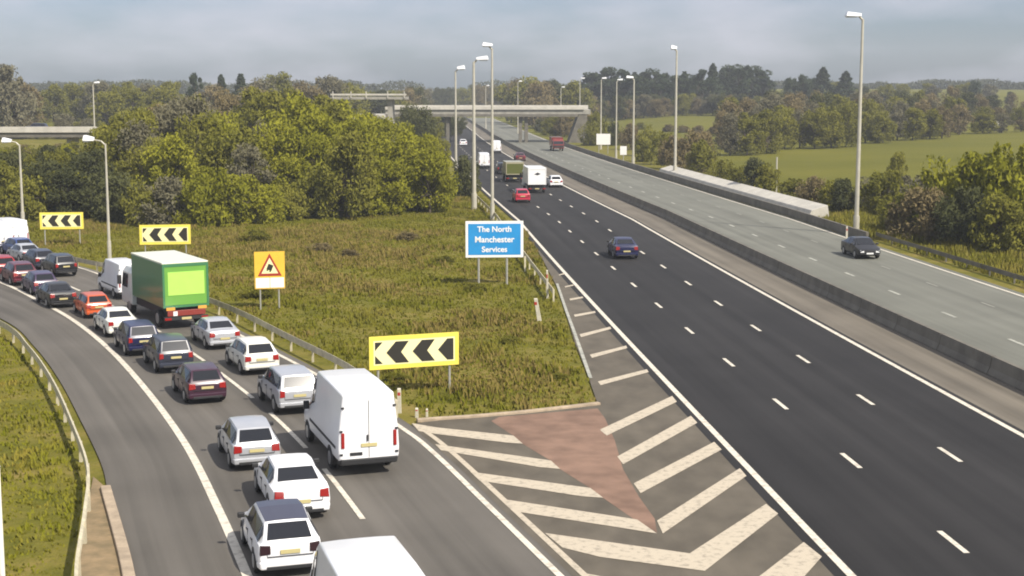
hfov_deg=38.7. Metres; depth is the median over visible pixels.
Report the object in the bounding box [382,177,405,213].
shrub
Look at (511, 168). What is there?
rear door
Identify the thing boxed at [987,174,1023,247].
shrub
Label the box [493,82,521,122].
tree
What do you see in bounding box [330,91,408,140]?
ramp bridge
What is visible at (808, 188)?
shrub
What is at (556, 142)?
lorry
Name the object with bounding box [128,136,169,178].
tree
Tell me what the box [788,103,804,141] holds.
tree
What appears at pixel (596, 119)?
shrub
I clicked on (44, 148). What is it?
tree
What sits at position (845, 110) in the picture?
tree
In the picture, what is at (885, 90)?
tree
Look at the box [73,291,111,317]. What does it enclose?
car
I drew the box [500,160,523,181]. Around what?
lorry
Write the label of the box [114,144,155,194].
tree
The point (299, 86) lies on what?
tree
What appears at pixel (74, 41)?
sky
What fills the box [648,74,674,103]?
tree
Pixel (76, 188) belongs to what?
shrub
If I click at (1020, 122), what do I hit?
tree
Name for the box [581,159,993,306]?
oncoming worn dashes
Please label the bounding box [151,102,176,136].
tree
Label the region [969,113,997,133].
tree
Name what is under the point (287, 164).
tree
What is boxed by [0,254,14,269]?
car
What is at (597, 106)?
tree
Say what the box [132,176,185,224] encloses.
shrub
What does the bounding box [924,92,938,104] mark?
tree
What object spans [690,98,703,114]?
tree
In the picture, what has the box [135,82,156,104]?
tree
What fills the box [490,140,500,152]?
panel van
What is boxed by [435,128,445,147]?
tree
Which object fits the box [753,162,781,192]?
shrub
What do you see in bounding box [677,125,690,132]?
shrub
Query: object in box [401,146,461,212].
tree
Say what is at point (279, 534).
car
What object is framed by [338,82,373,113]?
tree
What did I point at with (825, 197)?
shrub
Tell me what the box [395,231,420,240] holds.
shrub
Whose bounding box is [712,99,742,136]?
tree
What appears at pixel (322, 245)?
shrub
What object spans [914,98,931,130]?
tree
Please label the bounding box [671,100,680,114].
tree
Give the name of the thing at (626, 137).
shrub
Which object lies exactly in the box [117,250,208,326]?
lorry
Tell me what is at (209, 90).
tree
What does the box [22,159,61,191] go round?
tree
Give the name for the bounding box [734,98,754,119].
tree
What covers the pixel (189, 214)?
shrub
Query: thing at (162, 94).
tree
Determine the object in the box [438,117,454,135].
tree
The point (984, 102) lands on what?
tree
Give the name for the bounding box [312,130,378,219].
tree
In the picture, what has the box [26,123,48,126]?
car
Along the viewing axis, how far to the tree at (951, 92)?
439.25 m
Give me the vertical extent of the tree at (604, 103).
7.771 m
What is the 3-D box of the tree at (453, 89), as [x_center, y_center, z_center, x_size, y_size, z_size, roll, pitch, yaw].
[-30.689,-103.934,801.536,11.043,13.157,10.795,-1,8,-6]
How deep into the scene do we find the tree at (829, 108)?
324.43 m
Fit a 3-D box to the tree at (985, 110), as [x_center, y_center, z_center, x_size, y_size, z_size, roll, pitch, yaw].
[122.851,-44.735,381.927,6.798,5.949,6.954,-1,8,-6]
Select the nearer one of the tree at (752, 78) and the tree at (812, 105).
the tree at (812, 105)
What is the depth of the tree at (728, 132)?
270.30 m
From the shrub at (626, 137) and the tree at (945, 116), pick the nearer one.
the shrub at (626, 137)
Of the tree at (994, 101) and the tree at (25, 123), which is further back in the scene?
the tree at (994, 101)
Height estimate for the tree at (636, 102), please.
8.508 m
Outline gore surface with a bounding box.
[411,246,833,575]
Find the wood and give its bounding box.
[17,78,1023,104]
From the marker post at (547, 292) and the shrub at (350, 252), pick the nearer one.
the marker post at (547, 292)
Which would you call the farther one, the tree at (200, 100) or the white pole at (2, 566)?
the tree at (200, 100)
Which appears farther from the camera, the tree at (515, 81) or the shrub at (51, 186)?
the tree at (515, 81)
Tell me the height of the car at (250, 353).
1.418 m
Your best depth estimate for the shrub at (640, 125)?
426.15 m
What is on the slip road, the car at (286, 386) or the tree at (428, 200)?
the car at (286, 386)
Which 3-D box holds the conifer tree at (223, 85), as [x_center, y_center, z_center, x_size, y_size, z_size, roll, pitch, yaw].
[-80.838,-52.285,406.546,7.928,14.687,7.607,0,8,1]
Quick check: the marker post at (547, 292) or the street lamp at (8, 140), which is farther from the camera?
the street lamp at (8, 140)
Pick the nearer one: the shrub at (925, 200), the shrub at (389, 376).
the shrub at (389, 376)
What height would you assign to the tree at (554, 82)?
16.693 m
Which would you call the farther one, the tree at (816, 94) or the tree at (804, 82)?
the tree at (804, 82)
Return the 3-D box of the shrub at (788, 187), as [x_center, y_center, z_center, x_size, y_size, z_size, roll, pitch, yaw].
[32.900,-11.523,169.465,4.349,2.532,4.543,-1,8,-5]
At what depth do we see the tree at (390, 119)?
191.58 m
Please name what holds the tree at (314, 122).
on the ground at (808, 160)
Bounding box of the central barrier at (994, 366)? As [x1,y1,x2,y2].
[465,117,1023,392]
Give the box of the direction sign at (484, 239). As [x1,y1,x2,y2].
[465,221,522,283]
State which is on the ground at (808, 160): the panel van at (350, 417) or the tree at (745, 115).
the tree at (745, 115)
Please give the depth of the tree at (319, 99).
201.79 m
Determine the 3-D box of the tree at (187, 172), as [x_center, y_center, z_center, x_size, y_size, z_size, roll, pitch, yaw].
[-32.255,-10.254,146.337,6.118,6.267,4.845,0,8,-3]
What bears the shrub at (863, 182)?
on the ground at (808, 160)
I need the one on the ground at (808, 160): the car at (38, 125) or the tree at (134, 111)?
the tree at (134, 111)
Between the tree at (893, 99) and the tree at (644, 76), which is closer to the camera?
the tree at (893, 99)
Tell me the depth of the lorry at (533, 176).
176.47 m
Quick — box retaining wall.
[659,165,828,217]
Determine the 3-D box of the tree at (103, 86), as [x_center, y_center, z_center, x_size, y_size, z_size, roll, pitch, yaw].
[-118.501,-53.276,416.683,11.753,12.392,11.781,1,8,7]
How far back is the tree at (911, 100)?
399.57 m
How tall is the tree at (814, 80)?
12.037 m
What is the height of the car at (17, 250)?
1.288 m
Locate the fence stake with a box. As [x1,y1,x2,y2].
[524,256,525,270]
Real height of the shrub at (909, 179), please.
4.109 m
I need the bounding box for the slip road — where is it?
[0,251,571,575]
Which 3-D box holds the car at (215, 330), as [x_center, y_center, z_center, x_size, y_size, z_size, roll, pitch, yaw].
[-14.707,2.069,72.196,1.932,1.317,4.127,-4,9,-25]
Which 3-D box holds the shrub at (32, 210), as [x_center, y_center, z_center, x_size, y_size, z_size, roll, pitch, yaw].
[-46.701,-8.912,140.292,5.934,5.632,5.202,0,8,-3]
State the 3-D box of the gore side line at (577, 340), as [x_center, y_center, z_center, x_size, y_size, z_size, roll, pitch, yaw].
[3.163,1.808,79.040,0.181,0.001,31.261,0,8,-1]
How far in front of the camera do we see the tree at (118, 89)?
419.48 m
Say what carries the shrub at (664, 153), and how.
on the ground at (808, 160)
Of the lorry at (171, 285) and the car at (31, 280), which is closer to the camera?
the lorry at (171, 285)
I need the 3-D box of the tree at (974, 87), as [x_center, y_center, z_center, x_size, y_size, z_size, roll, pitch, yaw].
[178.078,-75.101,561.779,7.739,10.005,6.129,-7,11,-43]
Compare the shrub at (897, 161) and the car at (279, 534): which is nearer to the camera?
the car at (279, 534)
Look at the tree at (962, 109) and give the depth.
344.74 m
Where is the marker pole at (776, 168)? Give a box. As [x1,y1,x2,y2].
[775,157,777,191]
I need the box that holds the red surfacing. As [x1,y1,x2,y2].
[492,408,656,531]
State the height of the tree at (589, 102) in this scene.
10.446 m
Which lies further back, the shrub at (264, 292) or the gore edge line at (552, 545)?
the shrub at (264, 292)
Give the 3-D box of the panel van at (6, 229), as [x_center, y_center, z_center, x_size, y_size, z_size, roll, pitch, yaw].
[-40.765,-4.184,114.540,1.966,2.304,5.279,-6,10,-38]
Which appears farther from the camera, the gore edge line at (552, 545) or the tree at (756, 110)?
the tree at (756, 110)
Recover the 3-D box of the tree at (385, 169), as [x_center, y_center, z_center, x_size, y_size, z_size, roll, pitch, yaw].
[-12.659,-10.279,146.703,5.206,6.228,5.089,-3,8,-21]
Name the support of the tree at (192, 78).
on the ground at (808, 160)
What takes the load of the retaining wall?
on the ground at (808, 160)
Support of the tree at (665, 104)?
on the ground at (808, 160)
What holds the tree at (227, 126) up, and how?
on the ground at (808, 160)
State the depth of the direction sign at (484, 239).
93.78 m
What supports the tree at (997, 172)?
on the ground at (808, 160)
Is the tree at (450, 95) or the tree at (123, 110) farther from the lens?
the tree at (450, 95)
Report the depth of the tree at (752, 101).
372.21 m
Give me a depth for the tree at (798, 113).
294.06 m
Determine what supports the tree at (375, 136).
on the ground at (808, 160)
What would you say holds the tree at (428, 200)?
on the ground at (808, 160)
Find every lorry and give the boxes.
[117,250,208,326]
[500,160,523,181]
[520,165,545,191]
[549,136,564,150]
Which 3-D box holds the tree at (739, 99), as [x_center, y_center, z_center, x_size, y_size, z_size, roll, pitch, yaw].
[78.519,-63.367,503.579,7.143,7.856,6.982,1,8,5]
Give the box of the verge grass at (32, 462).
[0,330,90,575]
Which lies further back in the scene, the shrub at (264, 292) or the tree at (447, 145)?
the tree at (447, 145)
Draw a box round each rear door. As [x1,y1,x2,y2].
[164,265,206,305]
[507,164,522,173]
[529,170,544,183]
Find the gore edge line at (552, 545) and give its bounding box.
[424,432,588,575]
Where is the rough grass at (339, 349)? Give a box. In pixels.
[27,192,590,417]
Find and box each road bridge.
[0,127,96,152]
[354,105,590,142]
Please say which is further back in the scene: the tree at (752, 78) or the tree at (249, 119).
the tree at (752, 78)
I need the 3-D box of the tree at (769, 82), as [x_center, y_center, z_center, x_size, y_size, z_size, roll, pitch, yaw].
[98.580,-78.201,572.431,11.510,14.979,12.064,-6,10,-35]
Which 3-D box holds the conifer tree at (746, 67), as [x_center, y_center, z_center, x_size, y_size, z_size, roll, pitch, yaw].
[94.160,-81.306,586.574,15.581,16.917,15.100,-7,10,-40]
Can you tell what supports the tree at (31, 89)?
on the ground at (808, 160)
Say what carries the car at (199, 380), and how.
on the slip road
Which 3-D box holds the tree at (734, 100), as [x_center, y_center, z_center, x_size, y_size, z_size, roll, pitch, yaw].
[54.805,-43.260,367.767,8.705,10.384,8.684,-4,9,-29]
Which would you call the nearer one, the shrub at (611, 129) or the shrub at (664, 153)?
the shrub at (664, 153)
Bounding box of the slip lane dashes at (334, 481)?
[71,286,365,518]
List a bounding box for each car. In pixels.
[0,237,31,253]
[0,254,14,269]
[0,261,35,284]
[6,243,37,260]
[21,248,52,267]
[21,270,57,294]
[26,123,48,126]
[35,281,76,306]
[41,253,77,275]
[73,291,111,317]
[93,306,135,335]
[113,319,158,354]
[143,333,193,371]
[171,361,226,401]
[190,316,239,347]
[215,415,280,467]
[225,336,278,373]
[237,498,320,571]
[252,453,329,512]
[257,364,315,412]
[459,139,466,145]
[494,162,502,173]
[511,188,529,201]
[513,152,525,160]
[546,175,562,186]
[607,237,637,257]
[841,236,879,257]
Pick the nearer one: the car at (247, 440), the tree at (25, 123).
the car at (247, 440)
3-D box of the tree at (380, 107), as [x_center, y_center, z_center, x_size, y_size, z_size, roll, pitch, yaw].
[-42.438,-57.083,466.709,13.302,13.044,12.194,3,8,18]
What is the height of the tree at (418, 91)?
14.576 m
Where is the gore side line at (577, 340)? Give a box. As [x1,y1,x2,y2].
[556,283,591,377]
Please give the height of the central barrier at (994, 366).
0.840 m
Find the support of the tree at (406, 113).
on the ground at (808, 160)
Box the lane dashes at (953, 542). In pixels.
[458,144,969,552]
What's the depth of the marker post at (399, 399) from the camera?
56.85 m
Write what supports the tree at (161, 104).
on the ground at (808, 160)
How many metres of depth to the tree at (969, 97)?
421.83 m
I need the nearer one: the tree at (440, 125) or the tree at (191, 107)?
the tree at (191, 107)
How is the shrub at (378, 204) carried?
on the ground at (808, 160)
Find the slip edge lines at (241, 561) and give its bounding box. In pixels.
[0,267,563,575]
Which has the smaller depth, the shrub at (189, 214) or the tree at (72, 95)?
the shrub at (189, 214)
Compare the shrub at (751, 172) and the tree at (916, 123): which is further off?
the tree at (916, 123)
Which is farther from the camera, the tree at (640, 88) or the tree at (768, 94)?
the tree at (640, 88)
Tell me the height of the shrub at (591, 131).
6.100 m
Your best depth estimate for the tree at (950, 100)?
372.56 m
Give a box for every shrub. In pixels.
[0,167,59,220]
[0,186,16,216]
[34,171,73,211]
[62,173,96,213]
[71,169,126,217]
[89,172,145,222]
[118,179,171,225]
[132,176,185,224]
[169,176,227,225]
[186,166,253,226]
[215,174,274,223]
[237,285,276,297]
[238,229,272,240]
[244,183,291,222]
[271,182,315,220]
[288,165,337,217]
[305,242,333,251]
[338,249,361,256]
[345,168,400,215]
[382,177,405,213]
[382,372,411,383]
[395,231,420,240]
[399,171,421,210]
[431,254,454,262]
[447,163,461,194]
[452,154,481,196]
[464,282,490,291]
[500,335,518,343]
[552,372,567,379]
[577,121,599,145]
[587,111,608,133]
[604,121,620,145]
[617,123,640,149]
[634,124,657,154]
[634,136,655,161]
[636,122,645,129]
[644,130,671,164]
[657,135,685,167]
[662,124,673,131]
[669,129,710,171]
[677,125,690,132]
[684,139,717,172]
[692,125,703,132]
[702,130,715,160]
[706,159,736,178]
[726,165,749,184]
[739,157,774,188]
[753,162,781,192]
[778,178,811,196]
[794,175,825,202]
[815,180,862,211]
[830,178,861,212]
[854,169,911,214]
[854,176,890,207]
[875,193,918,231]
[884,186,954,242]
[885,151,908,184]
[887,174,930,193]
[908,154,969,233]
[929,185,990,245]
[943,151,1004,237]
[967,193,1023,252]
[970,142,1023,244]
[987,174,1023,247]
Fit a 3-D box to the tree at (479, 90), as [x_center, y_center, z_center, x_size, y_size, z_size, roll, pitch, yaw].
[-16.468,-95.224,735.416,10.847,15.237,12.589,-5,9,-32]
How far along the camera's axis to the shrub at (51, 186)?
142.40 m
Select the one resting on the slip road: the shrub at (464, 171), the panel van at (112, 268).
the panel van at (112, 268)
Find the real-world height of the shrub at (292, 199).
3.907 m
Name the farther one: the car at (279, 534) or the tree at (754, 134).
the tree at (754, 134)
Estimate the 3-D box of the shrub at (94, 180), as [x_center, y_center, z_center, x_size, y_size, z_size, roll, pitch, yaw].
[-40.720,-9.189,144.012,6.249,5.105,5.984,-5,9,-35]
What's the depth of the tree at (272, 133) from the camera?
153.16 m
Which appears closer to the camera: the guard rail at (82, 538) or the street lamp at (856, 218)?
the guard rail at (82, 538)
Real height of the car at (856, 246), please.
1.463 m
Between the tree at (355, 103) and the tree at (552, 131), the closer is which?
the tree at (552, 131)
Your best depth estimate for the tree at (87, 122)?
327.44 m
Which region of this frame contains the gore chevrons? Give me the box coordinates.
[412,273,821,575]
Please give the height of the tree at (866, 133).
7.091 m
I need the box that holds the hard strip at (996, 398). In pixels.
[459,118,1023,430]
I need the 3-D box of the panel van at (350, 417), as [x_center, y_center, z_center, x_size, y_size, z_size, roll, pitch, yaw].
[-5.638,4.312,50.192,2.387,2.798,6.410,-3,8,-18]
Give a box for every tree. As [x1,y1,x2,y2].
[0,64,37,126]
[0,149,30,181]
[0,160,16,215]
[2,145,24,155]
[10,83,47,122]
[10,116,32,138]
[15,154,41,208]
[17,144,30,153]
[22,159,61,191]
[24,144,51,158]
[33,166,92,213]
[35,144,79,166]
[38,83,71,122]
[43,148,71,169]
[52,113,73,138]
[58,141,81,153]
[59,81,89,120]
[59,144,76,153]
[60,116,76,126]
[62,148,116,176]
[73,121,85,138]
[77,80,111,117]
[77,118,96,126]
[78,120,124,151]
[81,129,129,172]
[84,89,130,126]
[105,81,135,107]
[106,87,148,113]
[107,114,131,140]
[113,118,159,172]
[114,107,163,155]
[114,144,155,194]
[118,108,144,114]
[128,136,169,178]
[129,106,156,137]
[131,132,201,214]
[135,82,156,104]
[139,85,177,106]
[146,102,174,128]
[149,100,170,107]
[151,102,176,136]
[158,80,184,100]
[160,93,215,153]
[161,94,191,130]
[163,157,212,183]
[173,111,231,176]
[182,93,207,126]
[185,72,206,103]
[186,83,231,113]
[194,127,267,185]
[202,119,238,172]
[205,109,238,132]
[211,74,228,111]
[213,88,238,123]
[225,142,277,203]
[229,85,289,122]
[231,73,246,106]
[232,108,279,157]
[235,83,266,108]
[238,88,288,125]
[240,77,278,104]
[242,134,271,171]
[248,117,279,156]
[252,118,304,189]
[256,91,332,161]
[260,152,309,194]
[261,71,293,93]
[275,109,350,181]
[278,87,303,109]
[280,93,331,123]
[290,79,312,97]
[291,131,338,187]
[295,98,356,129]
[297,84,325,102]
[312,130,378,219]
[315,75,348,100]
[320,98,348,135]
[334,117,380,175]
[336,112,397,161]
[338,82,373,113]
[345,107,365,117]
[352,112,377,119]
[353,89,380,113]
[362,89,395,119]
[364,116,396,141]
[365,130,419,197]
[368,155,414,215]
[373,116,396,130]
[388,90,410,122]
[391,121,418,161]
[398,86,423,104]
[398,103,424,129]
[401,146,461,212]
[405,85,429,104]
[405,152,457,211]
[410,106,437,139]
[412,131,448,173]
[416,86,434,104]
[425,87,435,104]
[432,87,449,104]
[433,117,444,136]
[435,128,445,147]
[437,87,454,104]
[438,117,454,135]
[438,140,451,162]
[451,87,461,104]
[451,117,465,135]
[453,87,471,104]
[457,117,467,128]
[468,84,487,104]
[481,84,497,104]
[486,84,502,104]
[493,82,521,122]
[502,77,523,120]
[503,75,538,123]
[518,80,553,128]
[527,80,561,127]
[533,119,544,132]
[535,78,560,97]
[540,118,549,135]
[546,117,560,135]
[548,86,560,99]
[552,84,576,103]
[553,117,572,136]
[557,80,596,118]
[577,72,606,102]
[582,93,596,115]
[589,96,599,114]
[591,67,621,107]
[593,100,608,118]
[602,77,620,104]
[604,101,611,118]
[606,96,629,119]
[609,69,637,96]
[615,99,635,118]
[619,75,650,98]
[624,95,640,117]
[635,71,651,100]
[635,94,653,117]
[644,68,659,94]
[646,98,664,117]
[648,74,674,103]
[649,93,660,112]
[651,72,683,110]
[659,97,673,116]
[662,75,688,110]
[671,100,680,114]
[672,93,691,115]
[677,71,693,93]
[683,93,696,113]
[686,69,715,109]
[687,74,697,87]
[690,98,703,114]
[691,96,705,113]
[700,62,725,108]
[701,94,717,114]
[708,93,727,113]
[710,110,727,147]
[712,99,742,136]
[714,69,728,93]
[714,96,738,122]
[714,112,744,155]
[720,64,744,82]
[725,67,751,97]
[731,117,767,155]
[733,93,746,109]
[733,112,758,139]
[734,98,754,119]
[736,65,753,95]
[738,96,757,113]
[745,65,766,98]
[747,70,776,104]
[748,104,766,124]
[750,108,785,153]
[752,91,785,117]
[752,95,761,103]
[761,89,784,114]
[772,105,794,135]
[772,108,801,149]
[780,77,798,99]
[781,92,810,109]
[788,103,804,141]
[790,109,811,147]
[793,74,813,101]
[793,91,807,105]
[798,98,811,107]
[798,107,832,148]
[802,101,821,134]
[807,92,833,108]
[808,77,822,97]
[809,89,824,102]
[810,66,834,102]
[816,110,845,147]
[817,102,838,126]
[828,81,843,93]
[830,94,849,107]
[831,104,861,146]
[832,71,857,103]
[834,100,866,125]
[849,89,868,110]
[852,111,880,142]
[854,94,870,111]
[857,98,878,115]
[858,86,869,95]
[865,91,891,115]
[866,103,891,133]
[870,112,897,142]
[874,84,896,103]
[884,96,907,120]
[889,99,908,130]
[889,111,909,139]
[891,90,905,112]
[895,83,910,94]
[900,107,927,140]
[901,92,917,107]
[909,90,927,107]
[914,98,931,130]
[916,108,945,138]
[919,83,934,95]
[924,85,942,102]
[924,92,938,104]
[927,95,940,109]
[931,99,942,127]
[931,105,955,138]
[941,85,959,106]
[942,96,968,128]
[949,103,974,134]
[952,101,973,127]
[953,84,966,97]
[957,91,977,120]
[961,82,981,95]
[967,80,983,100]
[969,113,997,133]
[970,106,996,125]
[973,92,983,110]
[977,98,992,113]
[981,84,999,97]
[984,95,1002,112]
[991,107,1011,120]
[992,112,1013,132]
[998,104,1014,113]
[1003,91,1015,103]
[1004,93,1018,108]
[1008,107,1023,124]
[1013,119,1023,131]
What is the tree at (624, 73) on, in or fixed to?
on the ground at (808, 160)
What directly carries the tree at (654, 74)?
on the ground at (808, 160)
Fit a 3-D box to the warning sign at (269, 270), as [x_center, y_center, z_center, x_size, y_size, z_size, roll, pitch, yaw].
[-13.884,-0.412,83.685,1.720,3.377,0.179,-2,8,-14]
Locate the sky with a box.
[0,0,1023,90]
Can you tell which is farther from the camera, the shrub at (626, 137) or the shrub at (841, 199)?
the shrub at (626, 137)
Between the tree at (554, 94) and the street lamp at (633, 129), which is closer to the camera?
the street lamp at (633, 129)
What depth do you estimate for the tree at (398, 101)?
473.90 m
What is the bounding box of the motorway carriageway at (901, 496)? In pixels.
[439,120,1023,575]
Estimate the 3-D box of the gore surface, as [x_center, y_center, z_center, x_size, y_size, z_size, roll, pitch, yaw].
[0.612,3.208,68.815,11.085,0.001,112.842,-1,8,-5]
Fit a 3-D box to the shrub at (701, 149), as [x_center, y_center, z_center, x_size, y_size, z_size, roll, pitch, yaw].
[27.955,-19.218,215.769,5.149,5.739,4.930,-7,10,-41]
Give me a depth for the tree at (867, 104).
343.77 m
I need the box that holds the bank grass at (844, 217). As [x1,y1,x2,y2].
[698,172,1023,285]
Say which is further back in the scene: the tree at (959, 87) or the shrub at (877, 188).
the tree at (959, 87)
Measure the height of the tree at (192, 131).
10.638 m
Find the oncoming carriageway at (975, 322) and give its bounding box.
[469,118,1023,367]
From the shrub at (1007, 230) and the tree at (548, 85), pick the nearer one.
the shrub at (1007, 230)
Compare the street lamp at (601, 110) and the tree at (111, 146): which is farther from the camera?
the street lamp at (601, 110)
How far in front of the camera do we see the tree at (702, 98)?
518.80 m
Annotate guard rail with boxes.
[0,320,90,575]
[53,252,397,417]
[461,179,554,300]
[876,232,1023,283]
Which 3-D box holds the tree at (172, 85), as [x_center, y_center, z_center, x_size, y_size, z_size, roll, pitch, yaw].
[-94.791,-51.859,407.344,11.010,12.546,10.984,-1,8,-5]
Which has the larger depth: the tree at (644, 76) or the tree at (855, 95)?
the tree at (644, 76)
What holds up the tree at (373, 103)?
on the ground at (808, 160)
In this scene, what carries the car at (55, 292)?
on the slip road
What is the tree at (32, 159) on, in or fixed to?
on the ground at (808, 160)
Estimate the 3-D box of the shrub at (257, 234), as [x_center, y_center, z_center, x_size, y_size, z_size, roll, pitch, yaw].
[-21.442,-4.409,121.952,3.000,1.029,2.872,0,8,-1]
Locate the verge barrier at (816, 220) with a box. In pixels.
[564,142,868,236]
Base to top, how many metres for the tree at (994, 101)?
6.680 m
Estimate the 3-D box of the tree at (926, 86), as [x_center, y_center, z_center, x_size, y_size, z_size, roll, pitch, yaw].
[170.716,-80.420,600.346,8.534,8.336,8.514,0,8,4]
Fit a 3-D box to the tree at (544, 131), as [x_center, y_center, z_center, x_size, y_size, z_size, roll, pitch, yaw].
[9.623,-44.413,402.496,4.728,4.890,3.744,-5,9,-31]
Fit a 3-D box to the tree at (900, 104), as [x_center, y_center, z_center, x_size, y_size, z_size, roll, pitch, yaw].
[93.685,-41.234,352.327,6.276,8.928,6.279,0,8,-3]
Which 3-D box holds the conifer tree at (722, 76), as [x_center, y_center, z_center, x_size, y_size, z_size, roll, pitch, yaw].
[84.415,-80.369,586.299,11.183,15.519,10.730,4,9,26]
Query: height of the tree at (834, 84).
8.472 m
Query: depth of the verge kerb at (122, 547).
41.01 m
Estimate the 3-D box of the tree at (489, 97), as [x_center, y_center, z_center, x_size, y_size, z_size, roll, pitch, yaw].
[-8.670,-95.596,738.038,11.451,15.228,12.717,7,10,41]
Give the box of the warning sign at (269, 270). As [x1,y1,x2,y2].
[254,251,284,309]
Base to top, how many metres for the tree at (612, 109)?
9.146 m
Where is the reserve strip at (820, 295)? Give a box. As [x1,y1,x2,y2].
[467,120,1023,393]
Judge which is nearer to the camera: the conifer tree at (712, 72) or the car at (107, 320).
the car at (107, 320)
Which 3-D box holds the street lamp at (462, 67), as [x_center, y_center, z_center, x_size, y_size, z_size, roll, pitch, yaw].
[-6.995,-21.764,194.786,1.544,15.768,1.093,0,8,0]
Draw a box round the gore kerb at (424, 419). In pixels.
[416,402,600,422]
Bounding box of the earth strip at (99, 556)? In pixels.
[81,477,121,575]
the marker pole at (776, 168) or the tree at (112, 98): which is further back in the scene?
the tree at (112, 98)
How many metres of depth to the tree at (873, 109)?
341.03 m
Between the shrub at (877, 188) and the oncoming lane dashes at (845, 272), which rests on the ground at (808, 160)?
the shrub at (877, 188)
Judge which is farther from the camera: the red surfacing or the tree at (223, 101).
the tree at (223, 101)
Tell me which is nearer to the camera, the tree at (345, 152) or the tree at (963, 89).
the tree at (345, 152)
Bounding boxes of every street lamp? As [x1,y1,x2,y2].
[1,138,24,219]
[82,135,111,257]
[92,81,99,126]
[455,65,464,167]
[471,56,487,209]
[482,42,494,219]
[485,85,488,128]
[517,80,521,133]
[600,77,606,148]
[615,79,622,157]
[626,76,634,163]
[670,45,677,170]
[845,12,863,228]
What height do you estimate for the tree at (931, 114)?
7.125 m
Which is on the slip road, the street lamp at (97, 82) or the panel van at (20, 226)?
the panel van at (20, 226)
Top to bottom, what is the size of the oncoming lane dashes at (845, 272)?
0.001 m
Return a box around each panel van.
[0,217,28,238]
[0,220,14,244]
[98,258,130,297]
[303,368,398,467]
[310,536,424,575]
[476,152,489,167]
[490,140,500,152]
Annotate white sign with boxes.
[596,134,609,152]
[620,146,626,159]
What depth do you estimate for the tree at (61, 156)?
155.54 m
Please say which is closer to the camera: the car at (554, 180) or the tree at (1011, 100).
the car at (554, 180)
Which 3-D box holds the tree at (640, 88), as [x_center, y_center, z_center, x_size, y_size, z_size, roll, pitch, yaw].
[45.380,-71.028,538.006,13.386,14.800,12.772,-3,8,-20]
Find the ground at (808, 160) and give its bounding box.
[0,88,1023,575]
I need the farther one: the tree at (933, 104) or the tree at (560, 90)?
the tree at (560, 90)
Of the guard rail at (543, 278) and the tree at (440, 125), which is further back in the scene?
the tree at (440, 125)
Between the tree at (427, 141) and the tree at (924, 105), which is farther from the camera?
the tree at (924, 105)
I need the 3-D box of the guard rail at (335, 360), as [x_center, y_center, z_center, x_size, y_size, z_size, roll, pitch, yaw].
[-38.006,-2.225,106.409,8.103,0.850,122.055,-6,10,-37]
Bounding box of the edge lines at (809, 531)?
[445,119,1023,575]
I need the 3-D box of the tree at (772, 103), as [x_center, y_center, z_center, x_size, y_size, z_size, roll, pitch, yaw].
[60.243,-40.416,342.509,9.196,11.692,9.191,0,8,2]
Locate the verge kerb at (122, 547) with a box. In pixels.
[100,485,134,575]
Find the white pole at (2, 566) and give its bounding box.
[0,466,4,575]
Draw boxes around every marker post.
[397,388,401,412]
[415,408,418,417]
[534,298,541,320]
[546,270,548,298]
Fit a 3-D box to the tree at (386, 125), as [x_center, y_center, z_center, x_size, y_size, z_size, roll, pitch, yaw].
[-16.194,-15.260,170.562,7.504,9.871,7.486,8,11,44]
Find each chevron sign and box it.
[39,212,83,244]
[139,224,190,252]
[369,332,458,386]
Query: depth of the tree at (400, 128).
188.55 m
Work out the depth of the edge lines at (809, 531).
62.76 m
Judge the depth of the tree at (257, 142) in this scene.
153.91 m
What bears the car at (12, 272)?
on the slip road
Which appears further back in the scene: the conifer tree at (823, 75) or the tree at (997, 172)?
the conifer tree at (823, 75)
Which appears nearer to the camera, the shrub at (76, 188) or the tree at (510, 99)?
the shrub at (76, 188)
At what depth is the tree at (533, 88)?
468.49 m
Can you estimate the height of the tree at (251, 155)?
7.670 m
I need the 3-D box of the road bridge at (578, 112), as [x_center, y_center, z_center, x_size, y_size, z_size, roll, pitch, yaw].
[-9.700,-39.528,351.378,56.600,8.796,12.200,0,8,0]
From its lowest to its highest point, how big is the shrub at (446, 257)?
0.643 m
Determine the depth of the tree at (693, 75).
579.90 m
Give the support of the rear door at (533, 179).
in the lorry at (533, 176)
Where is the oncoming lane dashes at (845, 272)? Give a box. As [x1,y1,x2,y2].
[546,153,1023,345]
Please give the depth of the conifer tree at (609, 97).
552.73 m
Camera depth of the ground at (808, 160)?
81.95 m

